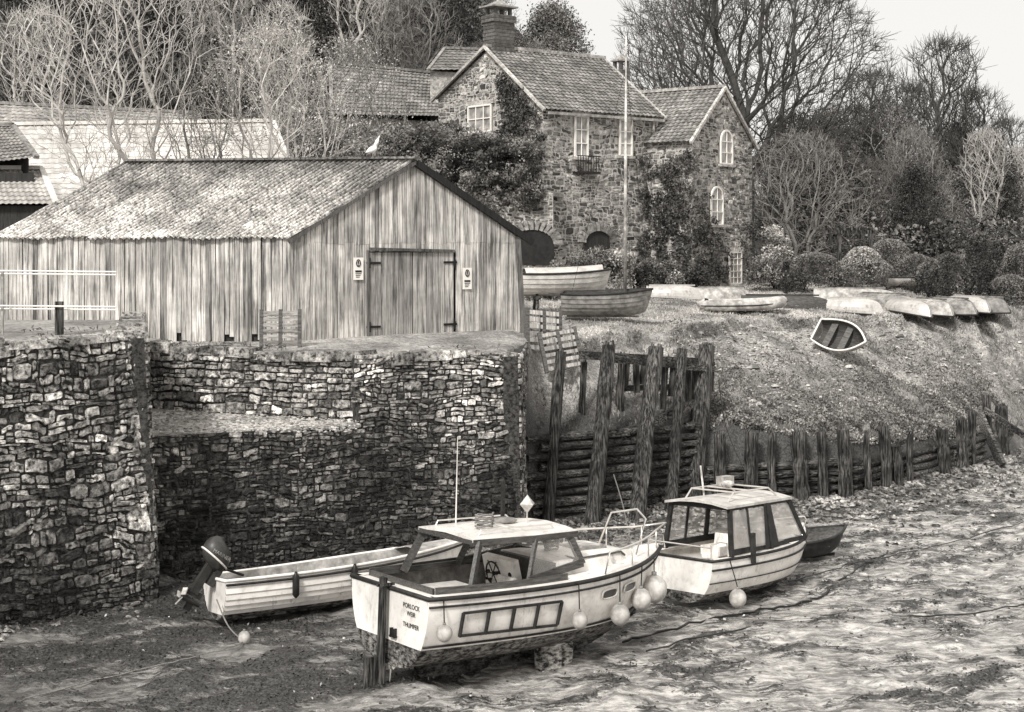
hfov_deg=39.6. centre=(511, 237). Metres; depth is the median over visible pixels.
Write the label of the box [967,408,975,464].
revetment post
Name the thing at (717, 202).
window
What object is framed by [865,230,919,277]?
shrub
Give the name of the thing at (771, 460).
revetment post
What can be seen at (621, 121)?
window
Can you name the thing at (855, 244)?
shrub
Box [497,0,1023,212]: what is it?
sky
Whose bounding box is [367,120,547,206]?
hedge
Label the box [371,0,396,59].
bare tree
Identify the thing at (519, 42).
leafy tree
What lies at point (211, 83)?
woodland undergrowth
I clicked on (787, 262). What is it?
topiary bush
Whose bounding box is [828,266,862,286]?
topiary bush
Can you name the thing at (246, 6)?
bare tree
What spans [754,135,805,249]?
bare tree
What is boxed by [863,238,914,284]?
topiary bush
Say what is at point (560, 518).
revetment log
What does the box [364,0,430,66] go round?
bare tree
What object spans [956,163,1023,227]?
bare tree
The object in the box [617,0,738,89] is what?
bare tree
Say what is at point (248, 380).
quay wall
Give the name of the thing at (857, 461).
revetment log
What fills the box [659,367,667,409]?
fence board
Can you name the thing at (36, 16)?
leafy tree
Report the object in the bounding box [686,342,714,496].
jetty pile
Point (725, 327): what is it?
turf edge
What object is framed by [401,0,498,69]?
leafy tree
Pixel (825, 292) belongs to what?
rowing dinghy
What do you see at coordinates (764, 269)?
shrub
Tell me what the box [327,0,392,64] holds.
bare tree
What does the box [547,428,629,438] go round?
timber beam
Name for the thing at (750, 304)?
inflatable boat
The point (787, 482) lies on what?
revetment log
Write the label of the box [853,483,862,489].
revetment log
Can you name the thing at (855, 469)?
revetment log
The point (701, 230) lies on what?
ivy
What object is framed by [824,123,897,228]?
leafy tree
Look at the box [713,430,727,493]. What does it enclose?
revetment post
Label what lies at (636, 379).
fence board
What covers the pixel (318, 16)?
bare tree
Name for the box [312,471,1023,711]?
mud stones
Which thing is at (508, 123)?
ivy
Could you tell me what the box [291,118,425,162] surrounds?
shrub
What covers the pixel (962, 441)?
revetment post
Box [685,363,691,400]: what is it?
fence board
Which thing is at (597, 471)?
jetty pile
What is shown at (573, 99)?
stone house
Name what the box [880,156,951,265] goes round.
leafy tree
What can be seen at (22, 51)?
bare tree
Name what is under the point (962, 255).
topiary bush
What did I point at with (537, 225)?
terrace wall
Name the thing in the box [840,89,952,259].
leafy tree
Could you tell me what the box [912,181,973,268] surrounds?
bare tree
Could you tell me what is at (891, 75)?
bare tree
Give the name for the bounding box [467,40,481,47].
bare tree
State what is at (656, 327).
grass
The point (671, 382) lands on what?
fence board
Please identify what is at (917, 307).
rowing dinghy
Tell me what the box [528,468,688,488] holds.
revetment log
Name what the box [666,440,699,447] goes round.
revetment log
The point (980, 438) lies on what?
revetment log
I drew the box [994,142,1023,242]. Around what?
bare tree
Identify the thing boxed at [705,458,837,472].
revetment log
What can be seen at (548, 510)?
jetty pile
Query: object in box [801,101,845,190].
leafy tree
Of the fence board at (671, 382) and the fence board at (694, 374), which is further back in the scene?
the fence board at (694, 374)
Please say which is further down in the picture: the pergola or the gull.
the pergola
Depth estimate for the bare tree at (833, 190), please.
72.05 m
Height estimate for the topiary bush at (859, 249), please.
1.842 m
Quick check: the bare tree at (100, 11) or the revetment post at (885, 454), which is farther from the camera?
the bare tree at (100, 11)
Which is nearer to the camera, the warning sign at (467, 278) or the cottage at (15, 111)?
the warning sign at (467, 278)
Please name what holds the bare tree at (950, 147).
on the ground at (874, 634)
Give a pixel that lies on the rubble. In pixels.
(918, 481)
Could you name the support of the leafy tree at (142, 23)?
on the ground at (874, 634)
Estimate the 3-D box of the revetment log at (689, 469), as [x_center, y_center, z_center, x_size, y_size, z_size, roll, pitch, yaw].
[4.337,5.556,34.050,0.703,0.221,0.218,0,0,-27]
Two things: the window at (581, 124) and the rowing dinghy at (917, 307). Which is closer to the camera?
the rowing dinghy at (917, 307)
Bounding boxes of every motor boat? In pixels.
[350,437,666,688]
[649,466,807,602]
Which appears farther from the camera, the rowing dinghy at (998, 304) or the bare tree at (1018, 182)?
the bare tree at (1018, 182)
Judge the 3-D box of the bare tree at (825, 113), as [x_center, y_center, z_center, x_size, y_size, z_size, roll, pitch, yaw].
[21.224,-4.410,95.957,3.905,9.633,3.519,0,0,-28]
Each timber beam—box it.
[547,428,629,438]
[578,351,714,363]
[614,357,715,371]
[615,384,667,390]
[618,399,693,438]
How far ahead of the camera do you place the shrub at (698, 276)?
53.22 m
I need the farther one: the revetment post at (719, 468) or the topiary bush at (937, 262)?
the topiary bush at (937, 262)
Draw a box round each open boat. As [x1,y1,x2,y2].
[204,539,462,620]
[523,265,611,310]
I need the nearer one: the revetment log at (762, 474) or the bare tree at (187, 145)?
the revetment log at (762, 474)
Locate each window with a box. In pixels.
[465,99,494,135]
[571,110,590,159]
[616,114,635,158]
[710,186,726,226]
[718,130,735,166]
[726,247,744,285]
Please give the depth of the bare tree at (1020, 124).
89.77 m
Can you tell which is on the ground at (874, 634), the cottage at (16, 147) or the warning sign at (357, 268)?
the cottage at (16, 147)
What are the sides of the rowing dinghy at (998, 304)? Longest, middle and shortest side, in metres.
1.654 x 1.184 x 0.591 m
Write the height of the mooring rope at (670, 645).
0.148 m
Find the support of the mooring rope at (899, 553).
on the ground at (874, 634)
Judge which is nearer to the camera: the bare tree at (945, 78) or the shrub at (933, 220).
the shrub at (933, 220)
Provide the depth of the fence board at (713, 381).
34.55 m
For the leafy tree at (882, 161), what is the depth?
88.30 m
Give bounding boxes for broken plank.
[976,412,1005,467]
[982,407,1023,438]
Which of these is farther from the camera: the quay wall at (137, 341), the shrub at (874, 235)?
the shrub at (874, 235)
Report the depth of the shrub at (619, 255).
50.05 m
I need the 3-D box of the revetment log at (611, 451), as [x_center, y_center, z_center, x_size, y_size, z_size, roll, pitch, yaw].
[1.997,4.947,32.647,3.815,0.244,0.246,0,0,-31]
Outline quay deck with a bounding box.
[0,320,118,338]
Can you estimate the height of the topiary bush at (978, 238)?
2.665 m
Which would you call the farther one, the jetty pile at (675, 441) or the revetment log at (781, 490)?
the revetment log at (781, 490)
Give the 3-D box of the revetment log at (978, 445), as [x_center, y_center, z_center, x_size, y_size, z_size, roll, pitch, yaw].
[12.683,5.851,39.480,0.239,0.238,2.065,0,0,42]
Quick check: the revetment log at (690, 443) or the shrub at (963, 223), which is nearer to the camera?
the revetment log at (690, 443)
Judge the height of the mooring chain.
0.152 m
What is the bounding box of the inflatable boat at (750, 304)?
[697,296,787,310]
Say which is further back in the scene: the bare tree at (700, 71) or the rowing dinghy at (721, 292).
the bare tree at (700, 71)
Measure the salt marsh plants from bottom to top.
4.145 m
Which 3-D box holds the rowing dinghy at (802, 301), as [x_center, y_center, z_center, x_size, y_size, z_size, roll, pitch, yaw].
[9.132,2.184,47.311,3.047,0.591,1.184,0,2,11]
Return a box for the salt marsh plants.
[659,302,1013,446]
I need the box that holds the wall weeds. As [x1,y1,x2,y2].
[21,324,501,351]
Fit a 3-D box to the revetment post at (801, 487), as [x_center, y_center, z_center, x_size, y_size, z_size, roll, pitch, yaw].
[7.033,5.642,34.574,0.481,1.959,0.427,0,0,0]
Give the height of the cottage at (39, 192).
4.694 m
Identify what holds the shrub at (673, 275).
on the ground at (874, 634)
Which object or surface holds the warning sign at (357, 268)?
attached to the boat shed
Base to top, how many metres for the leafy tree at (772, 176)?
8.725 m
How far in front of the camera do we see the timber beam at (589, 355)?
33.53 m
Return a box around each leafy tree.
[0,0,73,55]
[0,0,100,105]
[0,46,78,104]
[68,0,113,37]
[69,25,207,112]
[87,0,213,110]
[96,2,190,72]
[178,0,257,47]
[237,0,391,125]
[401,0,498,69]
[514,28,533,47]
[517,0,595,53]
[535,26,574,52]
[752,105,821,255]
[753,151,788,241]
[768,122,892,254]
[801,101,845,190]
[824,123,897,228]
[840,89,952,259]
[853,128,898,209]
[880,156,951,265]
[929,114,975,158]
[929,152,1011,254]
[935,159,959,202]
[942,136,1023,243]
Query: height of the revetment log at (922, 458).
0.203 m
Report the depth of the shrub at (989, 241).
66.54 m
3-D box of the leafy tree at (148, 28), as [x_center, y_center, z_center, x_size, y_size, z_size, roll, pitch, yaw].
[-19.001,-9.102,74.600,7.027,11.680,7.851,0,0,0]
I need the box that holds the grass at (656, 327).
[524,282,1023,442]
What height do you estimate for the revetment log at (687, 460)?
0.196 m
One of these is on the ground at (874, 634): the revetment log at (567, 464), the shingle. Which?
the shingle
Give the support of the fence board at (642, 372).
hanging from the timber beam at (693, 367)
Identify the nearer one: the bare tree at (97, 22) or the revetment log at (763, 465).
the revetment log at (763, 465)
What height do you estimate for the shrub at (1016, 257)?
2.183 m
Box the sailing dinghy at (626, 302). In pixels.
[548,36,652,316]
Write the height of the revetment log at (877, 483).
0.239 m
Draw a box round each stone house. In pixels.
[430,0,666,285]
[639,84,758,285]
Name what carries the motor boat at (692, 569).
on the ground at (874, 634)
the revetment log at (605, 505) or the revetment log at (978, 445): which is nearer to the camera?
the revetment log at (605, 505)
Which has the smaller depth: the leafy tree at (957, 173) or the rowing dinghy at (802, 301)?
the rowing dinghy at (802, 301)
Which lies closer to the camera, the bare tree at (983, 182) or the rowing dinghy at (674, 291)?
the rowing dinghy at (674, 291)
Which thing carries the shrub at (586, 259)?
on the ground at (874, 634)
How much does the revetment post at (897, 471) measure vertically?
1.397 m
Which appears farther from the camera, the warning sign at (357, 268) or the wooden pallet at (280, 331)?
the warning sign at (357, 268)
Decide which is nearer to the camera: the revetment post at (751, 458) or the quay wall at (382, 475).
the quay wall at (382, 475)
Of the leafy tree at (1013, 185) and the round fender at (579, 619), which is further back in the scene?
the leafy tree at (1013, 185)
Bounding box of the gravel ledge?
[151,408,354,435]
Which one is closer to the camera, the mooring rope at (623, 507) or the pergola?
the mooring rope at (623, 507)
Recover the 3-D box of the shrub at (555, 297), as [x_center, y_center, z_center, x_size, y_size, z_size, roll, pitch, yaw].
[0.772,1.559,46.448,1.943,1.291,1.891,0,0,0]
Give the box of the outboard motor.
[175,536,243,611]
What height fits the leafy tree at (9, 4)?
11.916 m
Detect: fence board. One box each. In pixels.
[625,364,629,385]
[632,365,639,392]
[640,366,645,384]
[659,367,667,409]
[667,368,674,396]
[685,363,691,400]
[692,363,697,396]
[712,362,714,391]
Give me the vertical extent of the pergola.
2.290 m
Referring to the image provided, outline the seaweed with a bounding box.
[0,448,1023,711]
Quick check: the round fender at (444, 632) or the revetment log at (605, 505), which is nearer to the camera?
the round fender at (444, 632)
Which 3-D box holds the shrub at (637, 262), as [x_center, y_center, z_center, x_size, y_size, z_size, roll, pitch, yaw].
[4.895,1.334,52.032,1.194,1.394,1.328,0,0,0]
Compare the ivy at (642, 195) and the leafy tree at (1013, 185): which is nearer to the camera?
the ivy at (642, 195)
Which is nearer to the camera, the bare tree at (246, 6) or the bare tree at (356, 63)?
the bare tree at (356, 63)
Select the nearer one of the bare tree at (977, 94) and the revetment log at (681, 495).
the revetment log at (681, 495)
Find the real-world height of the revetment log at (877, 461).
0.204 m
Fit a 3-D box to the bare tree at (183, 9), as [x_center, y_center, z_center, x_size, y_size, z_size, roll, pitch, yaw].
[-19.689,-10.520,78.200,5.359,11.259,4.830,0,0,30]
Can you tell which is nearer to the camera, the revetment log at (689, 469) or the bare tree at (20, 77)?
the revetment log at (689, 469)
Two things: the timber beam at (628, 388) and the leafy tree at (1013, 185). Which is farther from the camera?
the leafy tree at (1013, 185)
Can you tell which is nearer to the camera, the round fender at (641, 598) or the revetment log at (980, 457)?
the round fender at (641, 598)
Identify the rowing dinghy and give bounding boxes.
[646,284,702,299]
[695,286,748,298]
[741,294,827,309]
[802,524,846,558]
[810,318,865,351]
[813,287,892,298]
[826,297,883,314]
[856,292,910,306]
[884,298,932,318]
[885,274,949,287]
[913,297,955,316]
[933,296,977,315]
[950,294,992,313]
[973,295,1011,313]
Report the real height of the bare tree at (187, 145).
8.230 m
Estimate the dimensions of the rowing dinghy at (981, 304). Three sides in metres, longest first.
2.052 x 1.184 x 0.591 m
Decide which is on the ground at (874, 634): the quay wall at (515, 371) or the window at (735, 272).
the quay wall at (515, 371)
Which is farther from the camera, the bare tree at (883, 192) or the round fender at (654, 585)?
the bare tree at (883, 192)
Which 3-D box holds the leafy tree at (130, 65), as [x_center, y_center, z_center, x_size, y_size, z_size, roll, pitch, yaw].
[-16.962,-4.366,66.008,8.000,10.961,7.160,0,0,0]
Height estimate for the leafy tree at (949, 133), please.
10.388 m
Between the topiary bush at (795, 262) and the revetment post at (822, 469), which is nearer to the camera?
the revetment post at (822, 469)
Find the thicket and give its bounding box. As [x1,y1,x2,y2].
[754,191,1023,275]
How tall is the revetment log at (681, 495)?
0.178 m
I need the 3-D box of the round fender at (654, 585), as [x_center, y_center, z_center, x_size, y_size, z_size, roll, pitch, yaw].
[2.270,5.484,22.730,0.412,0.709,0.405,0,0,0]
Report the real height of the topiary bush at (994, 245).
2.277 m
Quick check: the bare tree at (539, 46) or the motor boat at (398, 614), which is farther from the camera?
the bare tree at (539, 46)
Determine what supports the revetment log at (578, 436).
on the revetment log at (661, 436)
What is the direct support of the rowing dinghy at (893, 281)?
on the ground at (874, 634)
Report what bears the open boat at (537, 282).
on the ground at (874, 634)
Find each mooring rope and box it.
[16,642,242,701]
[216,599,237,636]
[613,474,631,543]
[646,603,1023,651]
[718,379,755,488]
[788,521,1023,581]
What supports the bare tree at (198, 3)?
on the ground at (874, 634)
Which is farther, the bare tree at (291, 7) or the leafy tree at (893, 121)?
the leafy tree at (893, 121)
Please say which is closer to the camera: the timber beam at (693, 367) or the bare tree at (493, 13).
the timber beam at (693, 367)
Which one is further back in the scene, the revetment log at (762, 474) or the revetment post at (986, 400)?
the revetment post at (986, 400)
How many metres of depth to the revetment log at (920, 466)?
37.42 m
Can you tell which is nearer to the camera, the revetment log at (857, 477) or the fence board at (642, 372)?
the fence board at (642, 372)
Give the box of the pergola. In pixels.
[825,228,876,283]
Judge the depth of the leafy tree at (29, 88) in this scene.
72.11 m
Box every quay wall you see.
[0,330,157,626]
[115,311,159,597]
[149,340,377,421]
[152,349,522,580]
[503,341,529,542]
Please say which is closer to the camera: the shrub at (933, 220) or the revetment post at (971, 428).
the revetment post at (971, 428)
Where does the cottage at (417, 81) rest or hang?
on the ground at (874, 634)
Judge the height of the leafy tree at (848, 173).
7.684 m
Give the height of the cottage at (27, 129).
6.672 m
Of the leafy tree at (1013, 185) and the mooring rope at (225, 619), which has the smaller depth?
the mooring rope at (225, 619)
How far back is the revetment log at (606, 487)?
32.67 m
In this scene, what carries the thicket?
on the ground at (874, 634)
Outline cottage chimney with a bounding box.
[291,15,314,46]
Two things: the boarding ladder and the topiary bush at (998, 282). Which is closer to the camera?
the boarding ladder
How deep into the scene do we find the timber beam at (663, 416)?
33.77 m
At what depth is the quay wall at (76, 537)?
24.46 m
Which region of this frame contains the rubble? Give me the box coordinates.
[0,447,1023,646]
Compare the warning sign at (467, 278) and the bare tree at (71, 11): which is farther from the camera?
the bare tree at (71, 11)
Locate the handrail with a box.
[0,270,115,334]
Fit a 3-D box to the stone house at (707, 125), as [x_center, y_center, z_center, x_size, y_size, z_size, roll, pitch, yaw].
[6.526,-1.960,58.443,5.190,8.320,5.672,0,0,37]
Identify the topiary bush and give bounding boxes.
[631,258,666,287]
[769,259,809,290]
[779,252,851,293]
[809,234,856,284]
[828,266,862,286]
[839,246,893,289]
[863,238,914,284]
[893,253,931,290]
[913,257,951,296]
[920,252,975,297]
[949,252,996,292]
[961,232,994,295]
[976,240,1018,295]
[989,274,1023,305]
[993,245,1023,301]
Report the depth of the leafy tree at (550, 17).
111.24 m
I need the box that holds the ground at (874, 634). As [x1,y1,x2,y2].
[0,0,1023,711]
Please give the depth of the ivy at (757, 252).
58.75 m
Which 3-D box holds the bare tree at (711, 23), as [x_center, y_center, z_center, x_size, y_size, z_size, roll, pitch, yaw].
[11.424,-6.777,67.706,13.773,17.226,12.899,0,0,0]
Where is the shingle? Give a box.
[658,317,1023,421]
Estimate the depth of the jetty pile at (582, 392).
33.23 m
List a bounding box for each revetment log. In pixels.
[525,424,690,441]
[526,443,667,462]
[526,458,683,480]
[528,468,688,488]
[531,485,679,508]
[532,496,664,516]
[534,478,679,498]
[538,436,635,451]
[538,449,697,470]
[541,508,629,519]
[633,433,706,442]
[660,493,686,501]
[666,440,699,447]
[678,473,709,483]
[678,482,705,492]
[680,457,692,465]
[681,465,706,473]
[683,422,701,430]
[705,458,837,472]
[709,469,812,480]
[709,476,837,487]
[712,485,837,493]
[809,465,863,476]
[833,457,862,466]
[852,472,863,482]
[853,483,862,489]
[863,461,955,487]
[871,446,935,466]
[871,448,956,473]
[871,455,955,479]
[929,434,986,450]
[951,441,985,455]
[951,447,987,460]
[968,453,985,463]
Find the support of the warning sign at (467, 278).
attached to the boat shed
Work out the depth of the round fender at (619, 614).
21.52 m
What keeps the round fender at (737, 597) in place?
hanging from the motor boat at (692, 569)
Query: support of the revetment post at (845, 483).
on the ground at (874, 634)
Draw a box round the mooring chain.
[622,550,888,642]
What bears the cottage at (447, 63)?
on the ground at (874, 634)
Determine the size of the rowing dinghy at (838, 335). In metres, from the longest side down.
1.752 x 1.034 x 0.591 m
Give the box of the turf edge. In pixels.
[563,313,998,355]
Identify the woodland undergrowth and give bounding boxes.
[0,0,520,155]
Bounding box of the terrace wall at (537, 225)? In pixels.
[468,192,562,267]
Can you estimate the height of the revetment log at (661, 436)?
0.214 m
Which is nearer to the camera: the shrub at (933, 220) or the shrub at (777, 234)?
the shrub at (777, 234)
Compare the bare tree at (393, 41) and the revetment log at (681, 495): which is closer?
the revetment log at (681, 495)
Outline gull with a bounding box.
[365,136,379,156]
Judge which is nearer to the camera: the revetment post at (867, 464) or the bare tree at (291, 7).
the revetment post at (867, 464)
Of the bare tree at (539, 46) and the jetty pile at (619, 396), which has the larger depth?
the bare tree at (539, 46)
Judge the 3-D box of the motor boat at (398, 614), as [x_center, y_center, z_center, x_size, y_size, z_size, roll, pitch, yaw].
[0.247,4.885,22.046,5.765,3.562,2.525,3,-4,-36]
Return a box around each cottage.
[0,101,200,121]
[0,122,39,205]
[0,165,57,230]
[13,118,286,203]
[328,61,437,168]
[426,46,479,121]
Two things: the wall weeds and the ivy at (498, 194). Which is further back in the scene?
the ivy at (498, 194)
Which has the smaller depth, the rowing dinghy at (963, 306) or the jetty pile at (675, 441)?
the jetty pile at (675, 441)
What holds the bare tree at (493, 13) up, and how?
on the ground at (874, 634)
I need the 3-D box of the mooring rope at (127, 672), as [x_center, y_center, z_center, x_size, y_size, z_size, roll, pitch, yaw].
[-5.543,6.432,21.057,3.752,0.202,0.284,0,0,-41]
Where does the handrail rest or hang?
on the quay deck
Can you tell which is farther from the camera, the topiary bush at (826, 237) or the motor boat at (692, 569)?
the topiary bush at (826, 237)
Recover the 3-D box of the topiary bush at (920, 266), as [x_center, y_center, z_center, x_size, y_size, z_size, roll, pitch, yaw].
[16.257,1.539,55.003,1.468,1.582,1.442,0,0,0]
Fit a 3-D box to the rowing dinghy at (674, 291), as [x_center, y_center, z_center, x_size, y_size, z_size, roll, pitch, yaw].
[5.711,1.945,49.911,2.052,0.591,1.184,0,2,6]
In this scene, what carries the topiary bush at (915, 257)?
on the ground at (874, 634)
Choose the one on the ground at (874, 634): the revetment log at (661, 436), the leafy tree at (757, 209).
the leafy tree at (757, 209)
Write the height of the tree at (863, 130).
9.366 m
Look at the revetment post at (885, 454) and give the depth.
35.83 m
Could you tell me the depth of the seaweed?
22.19 m
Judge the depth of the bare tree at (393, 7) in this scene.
90.19 m
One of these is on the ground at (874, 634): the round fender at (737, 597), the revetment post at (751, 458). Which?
the revetment post at (751, 458)
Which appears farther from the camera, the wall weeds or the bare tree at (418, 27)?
the bare tree at (418, 27)
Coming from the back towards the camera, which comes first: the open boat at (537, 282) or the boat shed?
the open boat at (537, 282)
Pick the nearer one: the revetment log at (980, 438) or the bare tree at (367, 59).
the revetment log at (980, 438)
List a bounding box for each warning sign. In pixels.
[353,258,362,279]
[463,268,471,288]
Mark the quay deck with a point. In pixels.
(13, 329)
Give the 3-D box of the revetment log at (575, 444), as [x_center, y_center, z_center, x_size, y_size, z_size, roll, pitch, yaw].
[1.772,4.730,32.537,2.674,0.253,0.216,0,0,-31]
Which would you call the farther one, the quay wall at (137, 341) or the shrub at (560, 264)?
the shrub at (560, 264)
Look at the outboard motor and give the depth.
23.67 m
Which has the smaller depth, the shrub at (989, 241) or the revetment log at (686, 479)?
the revetment log at (686, 479)
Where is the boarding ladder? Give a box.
[458,600,563,637]
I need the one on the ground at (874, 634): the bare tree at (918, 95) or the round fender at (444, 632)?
the bare tree at (918, 95)
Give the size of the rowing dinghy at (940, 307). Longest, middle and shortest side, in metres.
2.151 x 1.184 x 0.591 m
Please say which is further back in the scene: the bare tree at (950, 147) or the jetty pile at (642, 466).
the bare tree at (950, 147)
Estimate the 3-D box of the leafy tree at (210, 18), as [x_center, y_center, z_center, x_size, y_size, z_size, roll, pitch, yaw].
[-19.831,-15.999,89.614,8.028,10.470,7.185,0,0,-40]
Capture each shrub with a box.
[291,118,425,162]
[522,266,560,300]
[540,259,570,299]
[563,249,607,268]
[582,244,618,282]
[603,248,638,288]
[631,255,658,287]
[659,260,690,283]
[680,264,716,286]
[739,254,791,290]
[759,224,793,274]
[773,215,826,271]
[811,218,867,271]
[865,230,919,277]
[886,207,965,260]
[931,202,993,258]
[943,218,1019,274]
[994,243,1023,276]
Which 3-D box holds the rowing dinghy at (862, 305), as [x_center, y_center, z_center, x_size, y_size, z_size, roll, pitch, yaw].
[11.334,2.265,46.862,1.952,0.591,1.184,0,4,29]
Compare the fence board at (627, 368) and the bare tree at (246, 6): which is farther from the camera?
the bare tree at (246, 6)
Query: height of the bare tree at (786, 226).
7.031 m
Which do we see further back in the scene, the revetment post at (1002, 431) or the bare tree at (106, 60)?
the bare tree at (106, 60)
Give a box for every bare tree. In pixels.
[0,0,85,103]
[0,11,67,102]
[2,0,228,194]
[58,0,74,51]
[82,41,167,107]
[92,0,105,29]
[97,0,119,63]
[106,0,191,67]
[149,41,246,158]
[167,10,369,158]
[179,0,230,105]
[205,0,260,115]
[245,0,320,156]
[278,32,423,156]
[305,41,403,147]
[307,0,331,53]
[311,0,366,71]
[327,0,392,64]
[359,15,426,69]
[363,0,462,70]
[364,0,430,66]
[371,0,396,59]
[372,0,410,66]
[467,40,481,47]
[468,0,519,45]
[522,41,546,49]
[610,0,908,265]
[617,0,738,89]
[746,124,890,283]
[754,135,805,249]
[794,138,874,245]
[807,102,842,131]
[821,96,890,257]
[834,60,916,240]
[842,155,909,230]
[873,123,961,221]
[877,74,949,222]
[892,25,995,254]
[909,153,948,210]
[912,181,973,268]
[938,131,971,170]
[942,79,1020,181]
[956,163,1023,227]
[957,124,1012,230]
[980,114,1023,208]
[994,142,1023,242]
[1002,161,1023,218]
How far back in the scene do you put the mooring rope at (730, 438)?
32.36 m
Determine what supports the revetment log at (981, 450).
on the revetment log at (980, 457)
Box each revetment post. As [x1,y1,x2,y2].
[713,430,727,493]
[744,427,758,488]
[767,429,776,491]
[791,429,810,500]
[816,428,828,496]
[837,425,852,497]
[863,429,872,490]
[877,421,892,487]
[891,442,903,485]
[906,431,913,480]
[935,426,950,473]
[955,416,968,467]
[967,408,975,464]
[981,392,991,429]
[995,403,1009,455]
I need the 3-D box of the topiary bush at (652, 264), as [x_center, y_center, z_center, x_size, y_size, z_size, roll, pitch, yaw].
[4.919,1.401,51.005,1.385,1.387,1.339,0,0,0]
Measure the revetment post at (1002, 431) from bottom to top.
1.739 m
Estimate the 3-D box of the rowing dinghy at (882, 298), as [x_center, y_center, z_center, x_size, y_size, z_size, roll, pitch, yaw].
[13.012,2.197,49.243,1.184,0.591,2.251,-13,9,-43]
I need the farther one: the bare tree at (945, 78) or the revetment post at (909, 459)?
the bare tree at (945, 78)
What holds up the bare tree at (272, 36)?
on the ground at (874, 634)
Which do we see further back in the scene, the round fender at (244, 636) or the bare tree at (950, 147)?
the bare tree at (950, 147)
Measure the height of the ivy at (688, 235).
5.576 m
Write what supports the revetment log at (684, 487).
on the revetment log at (681, 495)
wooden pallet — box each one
[259,309,301,348]
[523,307,562,350]
[537,326,582,373]
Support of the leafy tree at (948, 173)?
on the ground at (874, 634)
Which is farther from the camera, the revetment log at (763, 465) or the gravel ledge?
the revetment log at (763, 465)
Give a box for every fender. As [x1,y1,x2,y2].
[234,625,250,643]
[292,565,298,597]
[351,560,357,586]
[436,600,451,642]
[571,585,587,628]
[610,575,629,625]
[631,566,650,610]
[643,558,666,602]
[729,561,745,607]
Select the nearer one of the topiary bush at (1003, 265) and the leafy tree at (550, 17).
the topiary bush at (1003, 265)
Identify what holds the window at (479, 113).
in the stone house at (573, 99)
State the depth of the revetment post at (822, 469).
34.64 m
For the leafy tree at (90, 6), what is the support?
on the ground at (874, 634)
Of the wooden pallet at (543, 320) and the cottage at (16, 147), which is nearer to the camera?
the wooden pallet at (543, 320)
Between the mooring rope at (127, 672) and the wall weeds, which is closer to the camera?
the mooring rope at (127, 672)
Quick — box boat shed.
[0,156,534,341]
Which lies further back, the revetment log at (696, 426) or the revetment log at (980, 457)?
the revetment log at (980, 457)
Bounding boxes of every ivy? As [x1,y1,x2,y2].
[443,175,548,213]
[492,72,547,142]
[628,152,652,284]
[647,148,697,276]
[688,189,734,285]
[738,214,769,282]
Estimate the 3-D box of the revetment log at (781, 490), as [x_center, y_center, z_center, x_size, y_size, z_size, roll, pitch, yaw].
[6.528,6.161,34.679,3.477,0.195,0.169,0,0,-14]
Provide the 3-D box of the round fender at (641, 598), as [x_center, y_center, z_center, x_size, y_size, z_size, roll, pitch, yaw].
[2.016,5.476,22.220,0.318,0.692,0.313,0,0,0]
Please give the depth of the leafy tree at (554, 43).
106.12 m
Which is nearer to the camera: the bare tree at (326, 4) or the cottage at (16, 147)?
the cottage at (16, 147)
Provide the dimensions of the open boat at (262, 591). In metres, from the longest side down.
4.894 x 1.497 x 0.971 m
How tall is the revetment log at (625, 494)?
0.246 m
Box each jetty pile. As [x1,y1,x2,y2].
[541,347,566,521]
[578,359,586,414]
[584,340,614,524]
[615,351,624,411]
[629,342,663,520]
[664,345,687,511]
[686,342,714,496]
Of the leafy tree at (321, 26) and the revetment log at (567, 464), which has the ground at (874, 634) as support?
the leafy tree at (321, 26)
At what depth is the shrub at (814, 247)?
61.53 m
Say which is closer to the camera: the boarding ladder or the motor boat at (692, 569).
the boarding ladder
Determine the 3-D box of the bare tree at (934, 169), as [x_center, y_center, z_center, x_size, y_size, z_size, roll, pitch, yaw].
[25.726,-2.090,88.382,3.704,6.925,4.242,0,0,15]
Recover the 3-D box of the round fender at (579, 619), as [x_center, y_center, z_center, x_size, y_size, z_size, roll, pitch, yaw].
[0.996,5.444,20.979,0.243,0.665,0.240,0,0,0]
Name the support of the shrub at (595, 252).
on the ground at (874, 634)
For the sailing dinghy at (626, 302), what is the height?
7.958 m
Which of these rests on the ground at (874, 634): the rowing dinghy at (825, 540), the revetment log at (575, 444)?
the rowing dinghy at (825, 540)
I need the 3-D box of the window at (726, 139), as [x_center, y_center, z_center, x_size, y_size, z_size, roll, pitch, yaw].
[8.618,-3.574,57.041,0.160,1.487,1.190,0,0,37]
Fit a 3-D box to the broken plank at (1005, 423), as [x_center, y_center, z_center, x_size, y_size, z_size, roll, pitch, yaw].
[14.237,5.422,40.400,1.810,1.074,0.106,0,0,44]
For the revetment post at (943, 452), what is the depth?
37.90 m
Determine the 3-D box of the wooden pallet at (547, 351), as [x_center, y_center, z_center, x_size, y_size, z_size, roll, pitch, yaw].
[1.160,2.694,34.098,0.960,0.988,0.164,-9,-13,-11]
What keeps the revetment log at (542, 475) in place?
on the revetment log at (574, 481)
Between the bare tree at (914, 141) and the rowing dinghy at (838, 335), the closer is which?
the rowing dinghy at (838, 335)
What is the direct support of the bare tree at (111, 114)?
on the ground at (874, 634)

